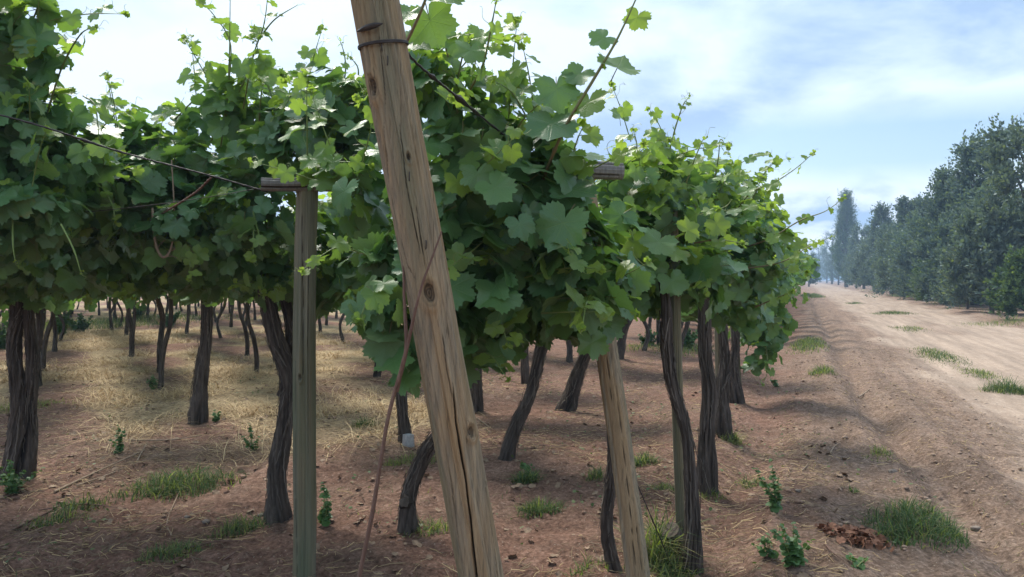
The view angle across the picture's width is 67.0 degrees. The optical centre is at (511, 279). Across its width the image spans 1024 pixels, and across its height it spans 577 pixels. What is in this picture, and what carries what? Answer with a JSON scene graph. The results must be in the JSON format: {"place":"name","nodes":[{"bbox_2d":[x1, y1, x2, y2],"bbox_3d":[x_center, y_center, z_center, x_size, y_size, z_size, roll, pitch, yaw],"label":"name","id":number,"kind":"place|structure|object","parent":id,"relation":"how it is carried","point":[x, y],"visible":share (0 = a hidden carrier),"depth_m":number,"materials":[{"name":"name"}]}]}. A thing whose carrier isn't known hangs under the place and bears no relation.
{"place":"outdoors","nodes":[
{"label":"outdoors","id":0,"kind":"place"},
{"bbox_2d":[0,316,190,332],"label":"grass strip","id":1,"kind":"object","parent":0,"point":[100,322],"depth_m":26.32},
{"bbox_2d":[49,311,259,326],"bbox_3d":[-14.115,1.428,30.470,6.081,0.486,10.232,0,0,41],"label":"grass strip","id":2,"kind":"object","parent":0,"point":[143,318],"depth_m":30.42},
{"bbox_2d":[0,280,1023,576],"bbox_3d":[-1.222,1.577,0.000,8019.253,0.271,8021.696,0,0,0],"label":"ground","id":3,"kind":"structure","parent":0,"point":[842,324],"depth_m":6.96,"materials":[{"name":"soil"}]},
{"bbox_2d":[0,460,44,493],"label":"weed","id":4,"kind":"object","parent":3,"relation":"on","point":[10,479],"visible":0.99,"depth_m":5.79,"materials":[{"name":"green plant"}]},
{"bbox_2d":[1,302,75,385],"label":"grapevine","id":5,"kind":"object","parent":3,"relation":"on","point":[56,312],"visible":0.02,"depth_m":11.64,"materials":[{"name":"brown plant"}]},
{"bbox_2d":[0,396,85,413],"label":"grass strip","id":6,"kind":"object","parent":3,"relation":"on","point":[8,406],"depth_m":9.76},
{"bbox_2d":[40,311,54,370],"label":"grapevine","id":7,"kind":"object","parent":3,"relation":"on","point":[45,342],"visible":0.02,"depth_m":13.58,"materials":[{"name":"brown plant"}]},
{"bbox_2d":[0,295,96,353],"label":"grapevine","id":8,"kind":"object","parent":3,"relation":"on","point":[52,306],"depth_m":9.39,"materials":[{"name":"green plant"}]},
{"bbox_2d":[16,503,88,530],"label":"grass tuft","id":9,"kind":"object","parent":3,"relation":"on","point":[67,510],"visible":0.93,"depth_m":5.19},
{"bbox_2d":[50,312,57,351],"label":"grapevine","id":10,"kind":"object","parent":3,"relation":"on","point":[55,341],"visible":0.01,"depth_m":17.04,"materials":[{"name":"brown plant"}]},
{"bbox_2d":[55,310,71,335],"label":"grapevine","id":11,"kind":"object","parent":3,"relation":"on","point":[66,317],"visible":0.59,"depth_m":21.58,"materials":[{"name":"green plant"}]},
{"bbox_2d":[0,0,142,278],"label":"grapevine","id":12,"kind":"object","parent":3,"relation":"on","point":[42,169],"visible":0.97,"depth_m":4.02,"materials":[{"name":"green plant"}]},
{"bbox_2d":[47,490,113,511],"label":"grass tuft","id":13,"kind":"object","parent":3,"relation":"on","point":[91,501],"visible":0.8,"depth_m":5.53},
{"bbox_2d":[68,313,92,331],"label":"weed","id":14,"kind":"object","parent":3,"relation":"on","point":[81,324],"visible":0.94,"depth_m":23.18,"materials":[{"name":"green plant"}]},
{"bbox_2d":[53,449,144,492],"bbox_3d":[-3.448,1.597,6.565,0.045,0.033,1.430,0,0,0],"label":"fallen cane","id":15,"kind":"object","parent":3,"relation":"on","point":[69,484],"visible":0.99,"depth_m":6.27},
{"bbox_2d":[0,70,218,480],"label":"grapevine","id":16,"kind":"object","parent":3,"relation":"on","point":[113,270],"visible":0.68,"depth_m":5.30,"materials":[{"name":"green plant"}]},
{"bbox_2d":[109,424,125,452],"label":"weed","id":17,"kind":"object","parent":3,"relation":"on","point":[119,447],"visible":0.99,"depth_m":7.22,"materials":[{"name":"green plant"}]},
{"bbox_2d":[106,294,161,356],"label":"grapevine","id":18,"kind":"object","parent":3,"relation":"on","point":[131,334],"visible":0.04,"depth_m":16.07,"materials":[{"name":"brown plant"}]},
{"bbox_2d":[123,294,172,389],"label":"grapevine","id":19,"kind":"object","parent":3,"relation":"on","point":[131,303],"visible":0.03,"depth_m":11.39,"materials":[{"name":"brown plant"}]},
{"bbox_2d":[122,296,198,371],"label":"grapevine","id":20,"kind":"object","parent":3,"relation":"on","point":[162,323],"visible":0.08,"depth_m":13.67,"materials":[{"name":"brown plant"}]},
{"bbox_2d":[132,537,213,564],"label":"grass tuft","id":21,"kind":"object","parent":3,"relation":"on","point":[178,549],"visible":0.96,"depth_m":4.53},
{"bbox_2d":[101,461,250,504],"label":"grass tuft","id":22,"kind":"object","parent":3,"relation":"on","point":[175,482],"visible":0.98,"depth_m":5.99,"materials":[{"name":"plant"}]},
{"bbox_2d":[157,293,214,424],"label":"grapevine","id":23,"kind":"object","parent":3,"relation":"on","point":[198,412],"visible":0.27,"depth_m":8.67,"materials":[{"name":"brown plant"}]},
{"bbox_2d":[100,0,326,524],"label":"grapevine","id":24,"kind":"object","parent":3,"relation":"on","point":[237,247],"visible":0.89,"depth_m":4.85,"materials":[{"name":"green plant"}]},
{"bbox_2d":[205,511,276,539],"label":"grass tuft","id":25,"kind":"object","parent":3,"relation":"on","point":[231,528],"visible":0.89,"depth_m":5.00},
{"bbox_2d":[237,301,249,355],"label":"grapevine","id":26,"kind":"object","parent":3,"relation":"on","point":[247,341],"visible":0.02,"depth_m":16.38,"materials":[{"name":"brown plant"}]},
{"bbox_2d":[0,325,497,473],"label":"dry straw","id":27,"kind":"object","parent":3,"relation":"on","point":[132,398],"visible":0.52,"depth_m":11.86,"materials":[{"name":"plant"}]},
{"bbox_2d":[241,423,260,450],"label":"weed","id":28,"kind":"object","parent":3,"relation":"on","point":[249,444],"visible":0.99,"depth_m":7.29,"materials":[{"name":"green plant"}]},
{"bbox_2d":[228,194,281,373],"bbox_3d":[-4.402,0.050,13.326,1.444,3.354,3.807,0,0,-27],"label":"grapevine","id":29,"kind":"object","parent":3,"relation":"on","point":[255,348],"visible":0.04,"depth_m":13.16,"materials":[{"name":"brown plant"}]},
{"bbox_2d":[261,177,332,576],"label":"trellis post","id":30,"kind":"object","parent":3,"relation":"on","point":[304,437],"visible":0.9,"depth_m":4.03,"materials":[{"name":"wood"}]},
{"bbox_2d":[0,114,267,191],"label":"trellis wire","id":31,"kind":"object","parent":30,"relation":"attached to","point":[83,139],"visible":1,"depth_m":3.79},
{"bbox_2d":[150,177,211,220],"bbox_3d":[-1.853,-0.438,4.317,0.035,0.169,1.032,0,0,-41],"label":"bare cane","id":32,"kind":"object","parent":31,"relation":"attached to","point":[191,195],"visible":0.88,"depth_m":4.21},
{"bbox_2d":[317,482,332,526],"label":"weed","id":33,"kind":"object","parent":3,"relation":"on","point":[324,516],"visible":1,"depth_m":4.97,"materials":[{"name":"green plant"}]},
{"bbox_2d":[243,22,434,535],"bbox_3d":[-0.946,0.079,4.863,1.279,3.087,2.550,0,0,-16],"label":"grapevine","id":34,"kind":"object","parent":3,"relation":"on","point":[324,114],"visible":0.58,"depth_m":4.42,"materials":[{"name":"green plant"}]},
{"bbox_2d":[351,413,380,429],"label":"grass tuft","id":35,"kind":"object","parent":3,"relation":"on","point":[365,421],"visible":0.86,"depth_m":8.42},
{"bbox_2d":[344,290,414,447],"bbox_3d":[-1.038,0.601,7.685,2.133,2.025,1.501,0,0,0],"label":"grapevine","id":36,"kind":"object","parent":3,"relation":"on","point":[405,436],"visible":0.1,"depth_m":7.32,"materials":[{"name":"brown plant"}]},
{"bbox_2d":[382,450,436,466],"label":"grass tuft","id":37,"kind":"object","parent":3,"relation":"on","point":[404,459],"visible":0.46,"depth_m":6.61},
{"bbox_2d":[396,514,448,537],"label":"grass tuft","id":38,"kind":"object","parent":3,"relation":"on","point":[436,528],"visible":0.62,"depth_m":4.83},
{"bbox_2d":[350,0,503,576],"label":"leaning post","id":39,"kind":"object","parent":3,"relation":"on","point":[383,43],"visible":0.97,"depth_m":2.35,"materials":[{"name":"wood"}]},
{"bbox_2d":[357,231,441,576],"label":"dry cane","id":40,"kind":"object","parent":39,"relation":"attached to","point":[407,337],"visible":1,"depth_m":2.40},
{"bbox_2d":[409,53,504,134],"bbox_3d":[-0.072,-0.644,3.176,0.047,0.147,1.715,0,0,19],"label":"trellis wire","id":41,"kind":"object","parent":39,"relation":"attached to","point":[460,99],"visible":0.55,"depth_m":2.82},
{"bbox_2d":[0,361,861,576],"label":"fallen leaves","id":42,"kind":"object","parent":3,"relation":"on","point":[526,530],"visible":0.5,"depth_m":6.17,"materials":[{"name":"brown plant"}]},
{"bbox_2d":[292,0,656,573],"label":"grapevine","id":43,"kind":"object","parent":3,"relation":"on","point":[518,219],"visible":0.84,"depth_m":3.28,"materials":[{"name":"green plant"}]},
{"bbox_2d":[470,368,484,412],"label":"grapevine","id":44,"kind":"object","parent":3,"relation":"on","point":[476,390],"visible":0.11,"depth_m":9.26,"materials":[{"name":"brown plant"}]},
{"bbox_2d":[0,333,1023,575],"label":"soil clods","id":45,"kind":"object","parent":3,"relation":"on","point":[904,547],"visible":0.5,"depth_m":6.68,"materials":[{"name":"soil"}]},
{"bbox_2d":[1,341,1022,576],"bbox_3d":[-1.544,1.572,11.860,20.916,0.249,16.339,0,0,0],"label":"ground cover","id":46,"kind":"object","parent":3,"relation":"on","point":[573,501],"visible":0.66,"depth_m":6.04,"materials":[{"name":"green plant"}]},
{"bbox_2d":[498,341,546,460],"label":"grapevine","id":47,"kind":"object","parent":3,"relation":"on","point":[510,442],"visible":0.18,"depth_m":6.68,"materials":[{"name":"brown plant"}]},
{"bbox_2d":[520,346,528,383],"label":"grapevine","id":48,"kind":"object","parent":3,"relation":"on","point":[524,367],"visible":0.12,"depth_m":11.75,"materials":[{"name":"brown plant"}]},
{"bbox_2d":[503,464,547,484],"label":"grass tuft","id":49,"kind":"object","parent":3,"relation":"on","point":[529,477],"visible":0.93,"depth_m":6.04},
{"bbox_2d":[510,493,567,519],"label":"grass tuft","id":50,"kind":"object","parent":3,"relation":"on","point":[537,507],"visible":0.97,"depth_m":5.22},
{"bbox_2d":[565,340,572,362],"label":"grapevine","id":51,"kind":"object","parent":3,"relation":"on","point":[569,356],"visible":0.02,"depth_m":14.86,"materials":[{"name":"brown plant"}]},
{"bbox_2d":[555,353,590,411],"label":"grapevine","id":52,"kind":"object","parent":3,"relation":"on","point":[568,400],"visible":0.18,"depth_m":9.43,"materials":[{"name":"brown plant"}]},
{"bbox_2d":[573,461,606,481],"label":"grass tuft","id":53,"kind":"object","parent":3,"relation":"on","point":[594,475],"visible":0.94,"depth_m":6.01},
{"bbox_2d":[562,554,624,576],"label":"grass tuft","id":54,"kind":"object","parent":3,"relation":"on","point":[583,567],"visible":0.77,"depth_m":4.15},
{"bbox_2d":[586,161,650,576],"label":"trellis post","id":55,"kind":"object","parent":3,"relation":"on","point":[635,555],"visible":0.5,"depth_m":3.80,"materials":[{"name":"wood"}]},
{"bbox_2d":[617,320,632,359],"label":"grapevine","id":56,"kind":"object","parent":3,"relation":"on","point":[621,344],"visible":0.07,"depth_m":15.33,"materials":[{"name":"brown plant"}]},
{"bbox_2d":[641,321,649,350],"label":"grapevine","id":57,"kind":"object","parent":3,"relation":"on","point":[646,342],"visible":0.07,"depth_m":17.31,"materials":[{"name":"brown plant"}]},
{"bbox_2d":[637,329,657,344],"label":"weed","id":58,"kind":"object","parent":3,"relation":"on","point":[652,336],"visible":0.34,"depth_m":18.94,"materials":[{"name":"green plant"}]},
{"bbox_2d":[634,449,666,467],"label":"grass tuft","id":59,"kind":"object","parent":3,"relation":"on","point":[645,459],"visible":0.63,"depth_m":6.48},
{"bbox_2d":[589,495,730,572],"bbox_3d":[0.779,1.416,4.407,0.958,0.406,0.890,0,0,16],"label":"grass tuft","id":60,"kind":"object","parent":3,"relation":"on","point":[654,552],"visible":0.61,"depth_m":4.36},
{"bbox_2d":[661,522,682,555],"bbox_3d":[0.942,1.516,4.463,0.118,0.235,0.214,0,0,45],"label":"rock","id":61,"kind":"object","parent":3,"relation":"on","point":[675,532],"visible":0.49,"depth_m":4.41,"materials":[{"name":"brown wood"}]},
{"bbox_2d":[668,210,684,535],"bbox_3d":[0.979,0.724,4.531,0.148,2.481,0.069,0,0,25],"label":"trellis post","id":62,"kind":"object","parent":3,"relation":"on","point":[677,442],"visible":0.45,"depth_m":4.51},
{"bbox_2d":[649,549,711,576],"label":"grass tuft","id":63,"kind":"object","parent":3,"relation":"on","point":[666,565],"visible":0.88,"depth_m":4.22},
{"bbox_2d":[595,78,779,575],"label":"grapevine","id":64,"kind":"object","parent":3,"relation":"on","point":[651,191],"visible":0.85,"depth_m":4.39,"materials":[{"name":"green plant"}]},
{"bbox_2d":[683,328,697,348],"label":"weed","id":65,"kind":"object","parent":3,"relation":"on","point":[692,338],"visible":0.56,"depth_m":17.95,"materials":[{"name":"green plant"}]},
{"bbox_2d":[714,235,719,376],"bbox_3d":[2.073,0.643,7.749,0.142,2.662,0.095,0,0,0],"label":"trellis post","id":66,"kind":"object","parent":3,"relation":"on","point":[717,356],"visible":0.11,"depth_m":7.73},
{"bbox_2d":[721,426,757,446],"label":"grass tuft","id":67,"kind":"object","parent":3,"relation":"on","point":[736,438],"visible":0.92,"depth_m":7.59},
{"bbox_2d":[728,473,769,487],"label":"grass tuft","id":68,"kind":"object","parent":3,"relation":"on","point":[746,481],"visible":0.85,"depth_m":6.13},
{"bbox_2d":[679,135,846,496],"bbox_3d":[1.667,0.266,5.982,1.248,2.781,1.851,0,0,0],"label":"grapevine","id":69,"kind":"object","parent":3,"relation":"on","point":[757,255],"visible":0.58,"depth_m":5.81,"materials":[{"name":"green plant"}]},
{"bbox_2d":[712,155,817,441],"bbox_3d":[2.400,0.191,8.055,1.284,2.864,1.452,0,0,0],"label":"grapevine","id":70,"kind":"object","parent":3,"relation":"on","point":[724,419],"visible":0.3,"depth_m":7.69,"materials":[{"name":"green plant"}]},
{"bbox_2d":[751,533,778,558],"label":"weed","id":71,"kind":"object","parent":3,"relation":"on","point":[771,553],"visible":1,"depth_m":4.25,"materials":[{"name":"green plant"}]},
{"bbox_2d":[752,458,782,512],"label":"weed","id":72,"kind":"object","parent":3,"relation":"on","point":[774,504],"visible":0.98,"depth_m":5.10,"materials":[{"name":"green plant"}]},
{"bbox_2d":[728,204,808,403],"bbox_3d":[3.153,0.324,10.083,1.100,2.714,1.440,0,0,0],"label":"grapevine","id":73,"kind":"object","parent":3,"relation":"on","point":[768,349],"visible":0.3,"depth_m":9.94,"materials":[{"name":"green plant"}]},
{"bbox_2d":[770,521,815,566],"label":"weed","id":74,"kind":"object","parent":3,"relation":"on","point":[792,550],"visible":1,"depth_m":4.11,"materials":[{"name":"green plant"}]},
{"bbox_2d":[778,237,813,288],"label":"grapevine","id":75,"kind":"object","parent":3,"relation":"on","point":[808,264],"visible":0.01,"depth_m":19.25,"materials":[{"name":"green plant"}]},
{"bbox_2d":[787,244,820,286],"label":"grapevine","id":76,"kind":"object","parent":3,"relation":"on","point":[814,265],"visible":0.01,"depth_m":21.02,"materials":[{"name":"green plant"}]},
{"bbox_2d":[785,336,830,354],"bbox_3d":[6.743,1.453,17.733,1.123,0.338,4.569,0,0,20],"label":"grass strip","id":77,"kind":"object","parent":3,"relation":"on","point":[808,341],"depth_m":17.38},
{"bbox_2d":[807,251,821,286],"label":"hedge tree","id":78,"kind":"object","parent":3,"relation":"on","point":[814,280],"visible":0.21,"depth_m":169.09,"materials":[{"name":"green plant"}]},
{"bbox_2d":[806,363,837,376],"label":"grass tuft","id":79,"kind":"object","parent":3,"relation":"on","point":[825,370],"visible":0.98,"depth_m":12.28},
{"bbox_2d":[819,230,840,283],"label":"hedge tree","id":80,"kind":"object","parent":3,"relation":"on","point":[824,252],"visible":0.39,"depth_m":271.32,"materials":[{"name":"green plant"}]},
{"bbox_2d":[824,242,842,284],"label":"hedge shrub","id":81,"kind":"object","parent":3,"relation":"on","point":[829,264],"visible":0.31,"depth_m":221.54,"materials":[{"name":"green plant"}]},
{"bbox_2d":[827,188,860,286],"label":"poplar tree","id":82,"kind":"object","parent":3,"relation":"on","point":[845,216],"visible":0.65,"depth_m":160.83,"materials":[{"name":"green plant"}]},
{"bbox_2d":[838,249,869,287],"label":"hedge shrub","id":83,"kind":"object","parent":3,"relation":"on","point":[844,275],"visible":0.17,"depth_m":140.74,"materials":[{"name":"green plant"}]},
{"bbox_2d":[815,520,894,551],"bbox_3d":[2.033,1.516,4.602,0.379,0.109,0.388,0,0,0],"label":"dead leaf pile","id":84,"kind":"object","parent":3,"relation":"on","point":[847,531],"visible":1,"depth_m":4.56,"materials":[{"name":"brown plant"}]},
{"bbox_2d":[842,220,871,288],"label":"hedge tree","id":85,"kind":"object","parent":3,"relation":"on","point":[864,230],"visible":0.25,"depth_m":130.25,"materials":[{"name":"green plant"}]},
{"bbox_2d":[845,553,868,569],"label":"weed","id":86,"kind":"object","parent":3,"relation":"on","point":[859,562],"visible":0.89,"depth_m":4.14,"materials":[{"name":"green plant"}]},
{"bbox_2d":[843,232,876,289],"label":"hedge shrub","id":87,"kind":"object","parent":3,"relation":"on","point":[864,251],"visible":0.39,"depth_m":100.73,"materials":[{"name":"green plant"}]},
{"bbox_2d":[863,201,895,287],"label":"hedge tree","id":88,"kind":"object","parent":3,"relation":"on","point":[880,211],"visible":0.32,"depth_m":96.67,"materials":[{"name":"green plant"}]},
{"bbox_2d":[860,444,898,460],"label":"grass tuft","id":89,"kind":"object","parent":3,"relation":"on","point":[886,452],"visible":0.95,"depth_m":6.96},
{"bbox_2d":[864,218,896,293],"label":"hedge tree","id":90,"kind":"object","parent":3,"relation":"on","point":[880,234],"visible":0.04,"depth_m":84.25,"materials":[{"name":"green plant"}]},
{"bbox_2d":[864,225,905,297],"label":"hedge shrub","id":91,"kind":"object","parent":3,"relation":"on","point":[880,269],"visible":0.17,"depth_m":70.17,"materials":[{"name":"green plant"}]},
{"bbox_2d":[859,523,912,543],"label":"grass tuft","id":92,"kind":"object","parent":3,"relation":"on","point":[887,531],"visible":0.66,"depth_m":4.68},
{"bbox_2d":[885,258,916,299],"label":"hedge shrub","id":93,"kind":"object","parent":3,"relation":"on","point":[897,292],"visible":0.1,"depth_m":61.37,"materials":[{"name":"green plant"}]},
{"bbox_2d":[887,195,916,295],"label":"hedge tree","id":94,"kind":"object","parent":3,"relation":"on","point":[902,206],"visible":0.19,"depth_m":73.09,"materials":[{"name":"green plant"}]},
{"bbox_2d":[879,229,928,299],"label":"hedge tree","id":95,"kind":"object","parent":3,"relation":"on","point":[892,270],"visible":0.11,"depth_m":63.08,"materials":[{"name":"green plant"}]},
{"bbox_2d":[882,206,937,300],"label":"hedge tree","id":96,"kind":"object","parent":3,"relation":"on","point":[903,262],"visible":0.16,"depth_m":58.38,"materials":[{"name":"green plant"}]},
{"bbox_2d":[890,192,937,286],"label":"hedge tree","id":97,"kind":"object","parent":3,"relation":"on","point":[918,203],"visible":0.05,"depth_m":65.01,"materials":[{"name":"green plant"}]},
{"bbox_2d":[848,494,987,552],"bbox_3d":[2.563,1.530,4.869,1.070,0.298,0.788,0,0,-36],"label":"grass tuft","id":98,"kind":"object","parent":3,"relation":"on","point":[906,511],"visible":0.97,"depth_m":4.79,"materials":[{"name":"plant"}]},
{"bbox_2d":[905,257,941,303],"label":"hedge shrub","id":99,"kind":"object","parent":3,"relation":"on","point":[920,294],"visible":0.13,"depth_m":49.80,"materials":[{"name":"green plant"}]},
{"bbox_2d":[903,162,975,302],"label":"hedge tree","id":100,"kind":"object","parent":3,"relation":"on","point":[938,199],"visible":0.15,"depth_m":51.68,"materials":[{"name":"green plant"}]},
{"bbox_2d":[906,346,972,367],"bbox_3d":[9.280,1.609,16.814,1.166,0.193,5.579,0,0,21],"label":"grass strip","id":101,"kind":"object","parent":3,"relation":"on","point":[932,352],"depth_m":16.58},
{"bbox_2d":[906,212,977,305],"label":"hedge tree","id":102,"kind":"object","parent":3,"relation":"on","point":[940,233],"visible":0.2,"depth_m":47.34,"materials":[{"name":"green plant"}]},
{"bbox_2d":[923,250,998,308],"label":"hedge shrub","id":103,"kind":"object","parent":3,"relation":"on","point":[945,301],"visible":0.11,"depth_m":42.39,"materials":[{"name":"green plant"}]},
{"bbox_2d":[922,121,1019,304],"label":"hedge tree","id":104,"kind":"object","parent":3,"relation":"on","point":[967,167],"visible":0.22,"depth_m":47.45,"materials":[{"name":"green plant"}]},
{"bbox_2d":[932,200,1023,312],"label":"hedge shrub","id":105,"kind":"object","parent":3,"relation":"on","point":[960,280],"visible":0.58,"depth_m":36.01,"materials":[{"name":"green plant"}]},
{"bbox_2d":[952,366,1003,381],"bbox_3d":[8.197,1.623,13.593,0.822,0.165,2.689,0,0,26],"label":"grass strip","id":106,"kind":"object","parent":3,"relation":"on","point":[982,372],"depth_m":13.51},
{"bbox_2d":[953,184,1022,306],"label":"hedge tree","id":107,"kind":"object","parent":3,"relation":"on","point":[982,188],"visible":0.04,"depth_m":41.97,"materials":[{"name":"green plant"}]},
{"bbox_2d":[953,316,1023,326],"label":"grass strip","id":108,"kind":"object","parent":3,"relation":"on","point":[1012,322],"depth_m":28.32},
{"bbox_2d":[965,113,1023,298],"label":"hedge tree","id":109,"kind":"object","parent":3,"relation":"on","point":[1006,176],"visible":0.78,"depth_m":35.40,"materials":[{"name":"green plant"}]},
{"bbox_2d":[975,244,1023,319],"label":"hedge shrub","id":110,"kind":"object","parent":3,"relation":"on","point":[1008,281],"visible":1,"depth_m":29.55,"materials":[{"name":"green plant"}]},
{"bbox_2d":[979,374,1023,394],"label":"grass tuft","id":111,"kind":"object","parent":3,"relation":"on","point":[1014,388],"visible":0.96,"depth_m":11.40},
{"bbox_2d":[22,0,1023,279],"label":"sky","id":112,"kind":"structure","parent":0,"point":[883,90],"materials":[{"name":"white"}]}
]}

